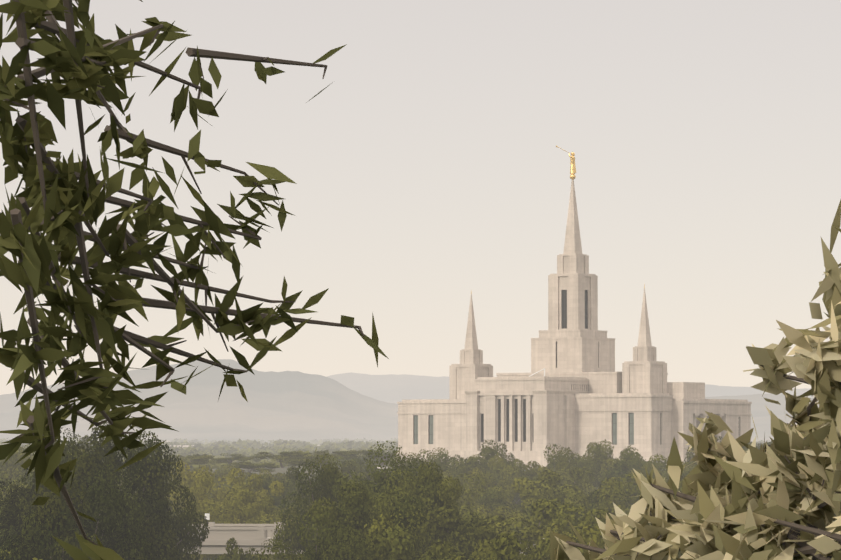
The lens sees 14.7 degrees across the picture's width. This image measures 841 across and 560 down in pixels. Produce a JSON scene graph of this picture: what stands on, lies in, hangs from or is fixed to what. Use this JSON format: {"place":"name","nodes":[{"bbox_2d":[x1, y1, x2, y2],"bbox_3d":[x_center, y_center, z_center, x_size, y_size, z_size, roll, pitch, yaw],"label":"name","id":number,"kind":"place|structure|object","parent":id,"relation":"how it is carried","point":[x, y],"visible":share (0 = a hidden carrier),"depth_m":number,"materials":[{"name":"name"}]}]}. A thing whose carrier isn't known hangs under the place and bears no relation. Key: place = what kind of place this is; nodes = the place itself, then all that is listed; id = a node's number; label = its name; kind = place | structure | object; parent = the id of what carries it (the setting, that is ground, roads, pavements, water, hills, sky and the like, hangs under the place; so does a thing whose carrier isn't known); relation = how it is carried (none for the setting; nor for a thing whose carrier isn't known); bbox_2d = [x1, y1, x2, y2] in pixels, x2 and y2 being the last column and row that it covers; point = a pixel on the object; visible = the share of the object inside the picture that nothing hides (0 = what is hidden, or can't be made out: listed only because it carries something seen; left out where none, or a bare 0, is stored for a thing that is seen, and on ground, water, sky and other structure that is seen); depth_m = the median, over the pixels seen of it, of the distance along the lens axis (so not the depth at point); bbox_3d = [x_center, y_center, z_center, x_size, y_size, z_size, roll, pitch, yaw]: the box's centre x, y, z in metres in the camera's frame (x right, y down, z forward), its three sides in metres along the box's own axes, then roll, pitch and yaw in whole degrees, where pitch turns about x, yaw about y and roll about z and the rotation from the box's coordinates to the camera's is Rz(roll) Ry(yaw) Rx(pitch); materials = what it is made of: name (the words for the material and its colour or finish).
{"place":"outdoors","nodes":[
{"label":"outdoors","id":0,"kind":"place"},
{"bbox_2d":[0,359,397,443],"bbox_3d":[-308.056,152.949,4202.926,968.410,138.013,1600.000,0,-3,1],"label":"mountain ridge","id":1,"kind":"structure","parent":0,"point":[289,405],"depth_m":4598.85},
{"bbox_2d":[153,441,387,451],"bbox_3d":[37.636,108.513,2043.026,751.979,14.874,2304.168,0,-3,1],"label":"town houses","id":2,"kind":"structure","parent":0,"point":[187,445],"depth_m":2002.39,"materials":[{"name":"beige"}]},
{"bbox_2d":[172,465,663,559],"bbox_3d":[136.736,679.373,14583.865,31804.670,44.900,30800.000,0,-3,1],"label":"ground","id":3,"kind":"structure","parent":0,"point":[281,470],"depth_m":582.20,"materials":[{"name":"green plant"}]},
{"bbox_2d":[0,481,27,509],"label":"tree","id":4,"kind":"object","parent":3,"relation":"on","point":[4,494],"visible":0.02,"depth_m":313.66,"materials":[{"name":"green plant"}]},
{"bbox_2d":[0,446,32,481],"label":"tree","id":5,"kind":"object","parent":3,"relation":"on","point":[8,466],"visible":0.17,"depth_m":425.97,"materials":[{"name":"green plant"}]},
{"bbox_2d":[0,469,34,492],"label":"tree","id":6,"kind":"object","parent":3,"relation":"on","point":[3,477],"visible":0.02,"depth_m":337.34,"materials":[{"name":"green plant"}]},
{"bbox_2d":[0,444,35,475],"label":"tree","id":7,"kind":"object","parent":3,"relation":"on","point":[28,456],"visible":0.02,"depth_m":455.05,"materials":[{"name":"green plant"}]},
{"bbox_2d":[11,465,34,481],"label":"tree","id":8,"kind":"object","parent":3,"relation":"on","point":[16,469],"depth_m":382.53,"materials":[{"name":"green plant"}]},
{"bbox_2d":[0,427,102,551],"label":"tree","id":9,"kind":"object","parent":3,"relation":"on","point":[15,514],"visible":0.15,"depth_m":186.91,"materials":[{"name":"green plant"}]},
{"bbox_2d":[0,475,156,559],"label":"tree","id":10,"kind":"object","parent":3,"relation":"on","point":[53,515],"visible":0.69,"depth_m":149.22,"materials":[{"name":"green plant"}]},
{"bbox_2d":[69,434,92,451],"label":"tree","id":11,"kind":"object","parent":3,"relation":"on","point":[83,438],"visible":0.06,"depth_m":498.05,"materials":[{"name":"green plant"}]},
{"bbox_2d":[44,462,163,559],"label":"tree","id":12,"kind":"object","parent":3,"relation":"on","point":[133,524],"visible":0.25,"depth_m":168.74,"materials":[{"name":"green plant"}]},
{"bbox_2d":[28,436,181,559],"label":"tree","id":13,"kind":"object","parent":3,"relation":"on","point":[86,466],"visible":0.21,"depth_m":177.69,"materials":[{"name":"green plant"}]},
{"bbox_2d":[61,420,209,559],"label":"tree","id":14,"kind":"object","parent":3,"relation":"on","point":[155,471],"visible":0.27,"depth_m":199.52,"materials":[{"name":"green plant"}]},
{"bbox_2d":[133,445,201,559],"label":"tree","id":15,"kind":"object","parent":3,"relation":"on","point":[194,549],"visible":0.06,"depth_m":210.87,"materials":[{"name":"green plant"}]},
{"bbox_2d":[164,455,214,470],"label":"tree","id":16,"kind":"object","parent":3,"relation":"on","point":[197,460],"visible":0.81,"depth_m":598.41,"materials":[{"name":"green plant"}]},
{"bbox_2d":[164,473,218,518],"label":"tree","id":17,"kind":"object","parent":3,"relation":"on","point":[200,496],"visible":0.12,"depth_m":337.27,"materials":[{"name":"green plant"}]},
{"bbox_2d":[0,0,388,559],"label":"branch","id":18,"kind":"object","parent":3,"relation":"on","point":[67,192],"depth_m":3.70,"materials":[{"name":"green plant"}]},
{"bbox_2d":[167,498,222,559],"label":"tree","id":19,"kind":"object","parent":3,"relation":"on","point":[208,557],"visible":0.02,"depth_m":327.66,"materials":[{"name":"green plant"}]},
{"bbox_2d":[182,497,228,559],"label":"tree","id":20,"kind":"object","parent":3,"relation":"on","point":[203,512],"visible":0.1,"depth_m":304.54,"materials":[{"name":"green plant"}]},
{"bbox_2d":[171,460,248,505],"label":"tree","id":21,"kind":"object","parent":3,"relation":"on","point":[189,479],"visible":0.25,"depth_m":370.26,"materials":[{"name":"green plant"}]},
{"bbox_2d":[191,465,250,486],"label":"tree","id":22,"kind":"object","parent":3,"relation":"on","point":[225,471],"visible":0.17,"depth_m":519.53,"materials":[{"name":"green plant"}]},
{"bbox_2d":[206,477,252,499],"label":"tree","id":23,"kind":"object","parent":3,"relation":"on","point":[215,487],"visible":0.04,"depth_m":456.40,"materials":[{"name":"green plant"}]},
{"bbox_2d":[206,488,259,555],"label":"tree","id":24,"kind":"object","parent":3,"relation":"on","point":[232,513],"visible":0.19,"depth_m":316.27,"materials":[{"name":"green plant"}]},
{"bbox_2d":[211,537,258,559],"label":"tree","id":25,"kind":"object","parent":3,"relation":"on","point":[232,554],"visible":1,"depth_m":231.22,"materials":[{"name":"green plant"}]},
{"bbox_2d":[209,453,267,463],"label":"tree","id":26,"kind":"object","parent":3,"relation":"on","point":[234,458],"visible":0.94,"depth_m":638.70,"materials":[{"name":"green plant"}]},
{"bbox_2d":[221,473,256,490],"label":"tree","id":27,"kind":"object","parent":3,"relation":"on","point":[246,478],"visible":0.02,"depth_m":493.50,"materials":[{"name":"green plant"}]},
{"bbox_2d":[210,474,284,519],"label":"tree","id":28,"kind":"object","parent":3,"relation":"on","point":[263,491],"visible":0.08,"depth_m":348.77,"materials":[{"name":"green plant"}]},
{"bbox_2d":[220,461,279,472],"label":"tree","id":29,"kind":"object","parent":3,"relation":"on","point":[251,466],"visible":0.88,"depth_m":559.70,"materials":[{"name":"green plant"}]},
{"bbox_2d":[250,503,282,520],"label":"tree","id":30,"kind":"object","parent":3,"relation":"on","point":[275,507],"depth_m":340.41,"materials":[{"name":"green plant"}]},
{"bbox_2d":[242,470,291,492],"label":"tree","id":31,"kind":"object","parent":3,"relation":"on","point":[270,474],"visible":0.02,"depth_m":467.33,"materials":[{"name":"green plant"}]},
{"bbox_2d":[242,496,294,523],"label":"tree","id":32,"kind":"object","parent":3,"relation":"on","point":[248,514],"visible":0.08,"depth_m":311.48,"materials":[{"name":"green plant"}]},
{"bbox_2d":[237,515,300,559],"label":"tree","id":33,"kind":"object","parent":3,"relation":"on","point":[267,521],"visible":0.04,"depth_m":305.12,"materials":[{"name":"green plant"}]},
{"bbox_2d":[260,494,298,514],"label":"tree","id":34,"kind":"object","parent":3,"relation":"on","point":[276,499],"depth_m":378.08,"materials":[{"name":"green plant"}]},
{"bbox_2d":[254,478,308,493],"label":"tree","id":35,"kind":"object","parent":3,"relation":"on","point":[275,479],"depth_m":449.18,"materials":[{"name":"green plant"}]},
{"bbox_2d":[254,451,311,467],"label":"tree","id":36,"kind":"object","parent":3,"relation":"on","point":[284,455],"visible":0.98,"depth_m":598.31,"materials":[{"name":"green plant"}]},
{"bbox_2d":[255,466,313,500],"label":"tree","id":37,"kind":"object","parent":3,"relation":"on","point":[290,487],"visible":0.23,"depth_m":390.79,"materials":[{"name":"green plant"}]},
{"bbox_2d":[273,473,301,487],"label":"tree","id":38,"kind":"object","parent":3,"relation":"on","point":[278,475],"visible":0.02,"depth_m":504.10,"materials":[{"name":"green plant"}]},
{"bbox_2d":[281,455,334,470],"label":"tree","id":39,"kind":"object","parent":3,"relation":"on","point":[292,462],"visible":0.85,"depth_m":557.15,"materials":[{"name":"green plant"}]},
{"bbox_2d":[270,453,351,559],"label":"tree","id":40,"kind":"object","parent":3,"relation":"on","point":[325,483],"visible":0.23,"depth_m":234.70,"materials":[{"name":"green plant"}]},
{"bbox_2d":[279,491,343,516],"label":"tree","id":41,"kind":"object","parent":3,"relation":"on","point":[291,500],"depth_m":384.02,"materials":[{"name":"green plant"}]},
{"bbox_2d":[255,506,374,559],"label":"tree","id":42,"kind":"object","parent":3,"relation":"on","point":[333,551],"visible":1,"depth_m":168.91,"materials":[{"name":"green plant"}]},
{"bbox_2d":[309,450,364,466],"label":"tree","id":43,"kind":"object","parent":3,"relation":"on","point":[349,454],"visible":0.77,"depth_m":618.03,"materials":[{"name":"green plant"}]},
{"bbox_2d":[316,456,369,486],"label":"tree","id":44,"kind":"object","parent":3,"relation":"on","point":[355,459],"visible":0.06,"depth_m":496.87,"materials":[{"name":"green plant"}]},
{"bbox_2d":[171,513,543,554],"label":"building","id":45,"kind":"structure","parent":3,"relation":"on","point":[248,536],"depth_m":276.09,"materials":[{"name":"beige concrete"}]},
{"bbox_2d":[340,454,377,464],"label":"tree","id":46,"kind":"object","parent":3,"relation":"on","point":[362,459],"visible":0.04,"depth_m":696.35,"materials":[{"name":"green plant"}]},
{"bbox_2d":[345,462,377,476],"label":"tree","id":47,"kind":"object","parent":3,"relation":"on","point":[365,468],"visible":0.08,"depth_m":457.94,"materials":[{"name":"green plant"}]},
{"bbox_2d":[340,460,386,488],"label":"tree","id":48,"kind":"object","parent":3,"relation":"on","point":[345,468],"visible":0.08,"depth_m":448.54,"materials":[{"name":"green plant"}]},
{"bbox_2d":[309,480,431,559],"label":"tree","id":49,"kind":"object","parent":3,"relation":"on","point":[356,518],"visible":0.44,"depth_m":188.94,"materials":[{"name":"green plant"}]},
{"bbox_2d":[358,450,395,464],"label":"tree","id":50,"kind":"object","parent":3,"relation":"on","point":[373,454],"visible":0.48,"depth_m":637.88,"materials":[{"name":"green plant"}]},
{"bbox_2d":[368,449,390,464],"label":"tree","id":51,"kind":"object","parent":3,"relation":"on","point":[379,460],"visible":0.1,"depth_m":757.91,"materials":[{"name":"green plant"}]},
{"bbox_2d":[0,438,770,474],"bbox_3d":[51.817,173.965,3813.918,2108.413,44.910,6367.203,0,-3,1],"label":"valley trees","id":52,"kind":"object","parent":3,"relation":"on","point":[246,448],"visible":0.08,"depth_m":1796.08,"materials":[{"name":"green plant"}]},
{"bbox_2d":[312,441,459,554],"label":"tree","id":53,"kind":"object","parent":3,"relation":"on","point":[378,489],"visible":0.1,"depth_m":225.07,"materials":[{"name":"green plant"}]},
{"bbox_2d":[337,514,456,559],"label":"tree","id":54,"kind":"object","parent":3,"relation":"on","point":[391,545],"visible":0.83,"depth_m":174.76,"materials":[{"name":"green plant"}]},
{"bbox_2d":[387,452,420,481],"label":"tree","id":55,"kind":"object","parent":3,"relation":"on","point":[406,463],"visible":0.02,"depth_m":475.63,"materials":[{"name":"green plant"}]},
{"bbox_2d":[361,460,491,559],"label":"tree","id":56,"kind":"object","parent":3,"relation":"on","point":[433,492],"visible":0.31,"depth_m":212.52,"materials":[{"name":"green plant"}]},
{"bbox_2d":[395,470,463,488],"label":"tree","id":57,"kind":"object","parent":3,"relation":"on","point":[446,474],"depth_m":434.00,"materials":[{"name":"green plant"}]},
{"bbox_2d":[412,447,455,476],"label":"tree","id":58,"kind":"object","parent":3,"relation":"on","point":[439,457],"visible":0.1,"depth_m":489.23,"materials":[{"name":"green plant"}]},
{"bbox_2d":[412,461,467,496],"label":"tree","id":59,"kind":"object","parent":3,"relation":"on","point":[443,467],"visible":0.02,"depth_m":455.02,"materials":[{"name":"green plant"}]},
{"bbox_2d":[405,505,495,559],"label":"tree","id":60,"kind":"object","parent":3,"relation":"on","point":[485,528],"visible":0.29,"depth_m":211.94,"materials":[{"name":"green plant"}]},
{"bbox_2d":[442,549,488,559],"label":"tree","id":61,"kind":"object","parent":3,"relation":"on","point":[468,555],"visible":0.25,"depth_m":193.28,"materials":[{"name":"green plant"}]},
{"bbox_2d":[455,502,486,521],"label":"tree","id":62,"kind":"object","parent":3,"relation":"on","point":[462,512],"visible":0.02,"depth_m":289.95,"materials":[{"name":"green plant"}]},
{"bbox_2d":[447,446,497,496],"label":"tree","id":63,"kind":"object","parent":3,"relation":"on","point":[469,463],"visible":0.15,"depth_m":484.89,"materials":[{"name":"green plant"}]},
{"bbox_2d":[415,532,534,559],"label":"tree","id":64,"kind":"object","parent":3,"relation":"on","point":[502,545],"visible":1,"depth_m":167.90,"materials":[{"name":"green plant"}]},
{"bbox_2d":[472,454,496,511],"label":"tree","id":65,"kind":"object","parent":3,"relation":"on","point":[475,456],"depth_m":513.98,"materials":[{"name":"green plant"}]},
{"bbox_2d":[446,473,523,526],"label":"tree","id":66,"kind":"object","parent":3,"relation":"on","point":[468,494],"visible":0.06,"depth_m":329.33,"materials":[{"name":"green plant"}]},
{"bbox_2d":[460,467,517,509],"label":"tree","id":67,"kind":"object","parent":3,"relation":"on","point":[485,477],"visible":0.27,"depth_m":427.78,"materials":[{"name":"green plant"}]},
{"bbox_2d":[471,439,514,477],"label":"tree","id":68,"kind":"object","parent":3,"relation":"on","point":[502,451],"visible":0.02,"depth_m":496.44,"materials":[{"name":"green plant"}]},
{"bbox_2d":[475,485,529,514],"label":"tree","id":69,"kind":"object","parent":3,"relation":"on","point":[492,501],"visible":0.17,"depth_m":378.09,"materials":[{"name":"green plant"}]},
{"bbox_2d":[488,454,539,504],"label":"tree","id":70,"kind":"object","parent":3,"relation":"on","point":[511,472],"visible":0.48,"depth_m":468.66,"materials":[{"name":"green plant"}]},
{"bbox_2d":[491,498,537,528],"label":"tree","id":71,"kind":"object","parent":3,"relation":"on","point":[514,514],"visible":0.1,"depth_m":330.94,"materials":[{"name":"green plant"}]},
{"bbox_2d":[458,498,575,559],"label":"tree","id":72,"kind":"object","parent":3,"relation":"on","point":[500,524],"visible":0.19,"depth_m":239.71,"materials":[{"name":"green plant"}]},
{"bbox_2d":[505,475,540,506],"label":"tree","id":73,"kind":"object","parent":3,"relation":"on","point":[516,498],"visible":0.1,"depth_m":467.80,"materials":[{"name":"green plant"}]},
{"bbox_2d":[511,523,552,540],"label":"tree","id":74,"kind":"object","parent":3,"relation":"on","point":[512,529],"depth_m":275.19,"materials":[{"name":"green plant"}]},
{"bbox_2d":[472,524,604,559],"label":"tree","id":75,"kind":"object","parent":3,"relation":"on","point":[544,551],"visible":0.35,"depth_m":184.72,"materials":[{"name":"green plant"}]},
{"bbox_2d":[530,465,557,478],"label":"tree","id":76,"kind":"object","parent":3,"relation":"on","point":[541,467],"depth_m":495.49,"materials":[{"name":"green plant"}]},
{"bbox_2d":[511,470,595,509],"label":"tree","id":77,"kind":"object","parent":3,"relation":"on","point":[532,491],"visible":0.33,"depth_m":343.42,"materials":[{"name":"green plant"}]},
{"bbox_2d":[515,501,592,534],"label":"tree","id":78,"kind":"object","parent":3,"relation":"on","point":[568,525],"visible":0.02,"depth_m":296.24,"materials":[{"name":"green plant"}]},
{"bbox_2d":[524,466,596,505],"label":"tree","id":79,"kind":"object","parent":3,"relation":"on","point":[581,473],"visible":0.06,"depth_m":415.29,"materials":[{"name":"green plant"}]},
{"bbox_2d":[518,523,604,559],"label":"tree","id":80,"kind":"object","parent":3,"relation":"on","point":[546,530],"visible":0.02,"depth_m":221.00,"materials":[{"name":"green plant"}]},
{"bbox_2d":[546,451,580,472],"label":"tree","id":81,"kind":"object","parent":3,"relation":"on","point":[552,461],"visible":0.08,"depth_m":506.62,"materials":[{"name":"green plant"}]},
{"bbox_2d":[537,461,599,494],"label":"tree","id":82,"kind":"object","parent":3,"relation":"on","point":[566,470],"visible":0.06,"depth_m":457.84,"materials":[{"name":"green plant"}]},
{"bbox_2d":[532,503,613,551],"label":"tree","id":83,"kind":"object","parent":3,"relation":"on","point":[587,519],"visible":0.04,"depth_m":227.01,"materials":[{"name":"green plant"}]},
{"bbox_2d":[396,179,751,468],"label":"temple","id":84,"kind":"structure","parent":3,"relation":"on","point":[574,391],"depth_m":583.67,"materials":[{"name":"stone"}]},
{"bbox_2d":[556,145,575,179],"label":"angel statue","id":85,"kind":"object","parent":84,"relation":"on","point":[572,168],"visible":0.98,"depth_m":600.94,"materials":[{"name":"gold metal"}]},
{"bbox_2d":[543,443,604,489],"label":"tree","id":86,"kind":"object","parent":3,"relation":"on","point":[561,457],"visible":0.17,"depth_m":480.46,"materials":[{"name":"green plant"}]},
{"bbox_2d":[548,490,629,513],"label":"tree","id":87,"kind":"object","parent":3,"relation":"on","point":[595,493],"depth_m":328.47,"materials":[{"name":"green plant"}]},
{"bbox_2d":[565,439,617,491],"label":"tree","id":88,"kind":"object","parent":3,"relation":"on","point":[600,454],"visible":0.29,"depth_m":498.08,"materials":[{"name":"green plant"}]},
{"bbox_2d":[563,473,645,518],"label":"tree","id":89,"kind":"object","parent":3,"relation":"on","point":[606,504],"visible":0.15,"depth_m":324.02,"materials":[{"name":"green plant"}]},
{"bbox_2d":[603,482,646,511],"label":"tree","id":90,"kind":"object","parent":3,"relation":"on","point":[629,503],"visible":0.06,"depth_m":381.19,"materials":[{"name":"green plant"}]},
{"bbox_2d":[602,459,652,487],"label":"tree","id":91,"kind":"object","parent":3,"relation":"on","point":[622,470],"visible":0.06,"depth_m":465.52,"materials":[{"name":"green plant"}]},
{"bbox_2d":[588,469,667,499],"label":"tree","id":92,"kind":"object","parent":3,"relation":"on","point":[640,472],"visible":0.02,"depth_m":414.05,"materials":[{"name":"green plant"}]},
{"bbox_2d":[599,445,662,481],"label":"tree","id":93,"kind":"object","parent":3,"relation":"on","point":[629,456],"visible":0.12,"depth_m":485.96,"materials":[{"name":"green plant"}]},
{"bbox_2d":[598,453,666,472],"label":"tree","id":94,"kind":"object","parent":3,"relation":"on","point":[656,459],"visible":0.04,"depth_m":497.54,"materials":[{"name":"green plant"}]},
{"bbox_2d":[627,480,681,524],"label":"tree","id":95,"kind":"object","parent":3,"relation":"on","point":[680,486],"depth_m":297.78,"materials":[{"name":"green plant"}]},
{"bbox_2d":[641,460,668,481],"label":"tree","id":96,"kind":"object","parent":3,"relation":"on","point":[651,468],"visible":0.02,"depth_m":463.42,"materials":[{"name":"green plant"}]},
{"bbox_2d":[662,447,696,473],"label":"tree","id":97,"kind":"object","parent":3,"relation":"on","point":[688,457],"depth_m":488.84,"materials":[{"name":"green plant"}]},
{"bbox_2d":[661,462,701,479],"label":"tree","id":98,"kind":"object","parent":3,"relation":"on","point":[685,470],"visible":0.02,"depth_m":471.93,"materials":[{"name":"green plant"}]},
{"bbox_2d":[677,471,688,492],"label":"tree","id":99,"kind":"object","parent":3,"relation":"on","point":[686,473],"depth_m":424.28,"materials":[{"name":"green plant"}]},
{"bbox_2d":[547,200,840,559],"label":"bush","id":100,"kind":"object","parent":3,"relation":"on","point":[733,478],"depth_m":3.24,"materials":[{"name":"green plant"}]},
{"bbox_2d":[743,442,771,450],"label":"tree","id":101,"kind":"object","parent":3,"relation":"on","point":[750,443],"visible":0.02,"depth_m":538.27,"materials":[{"name":"green plant"}]},
{"bbox_2d":[0,0,840,394],"label":"sky","id":102,"kind":"structure","parent":0,"point":[430,172],"materials":[{"name":"beige"}]},
{"bbox_2d":[327,372,813,403],"bbox_3d":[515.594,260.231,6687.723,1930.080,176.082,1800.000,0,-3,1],"label":"mountain ridge","id":103,"kind":"structure","parent":0,"point":[391,388],"depth_m":7516.43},
{"bbox_2d":[705,394,818,441],"bbox_3d":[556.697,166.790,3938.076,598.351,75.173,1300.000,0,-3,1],"label":"mountain ridge","id":104,"kind":"structure","parent":0,"point":[760,415],"depth_m":4400.17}
]}

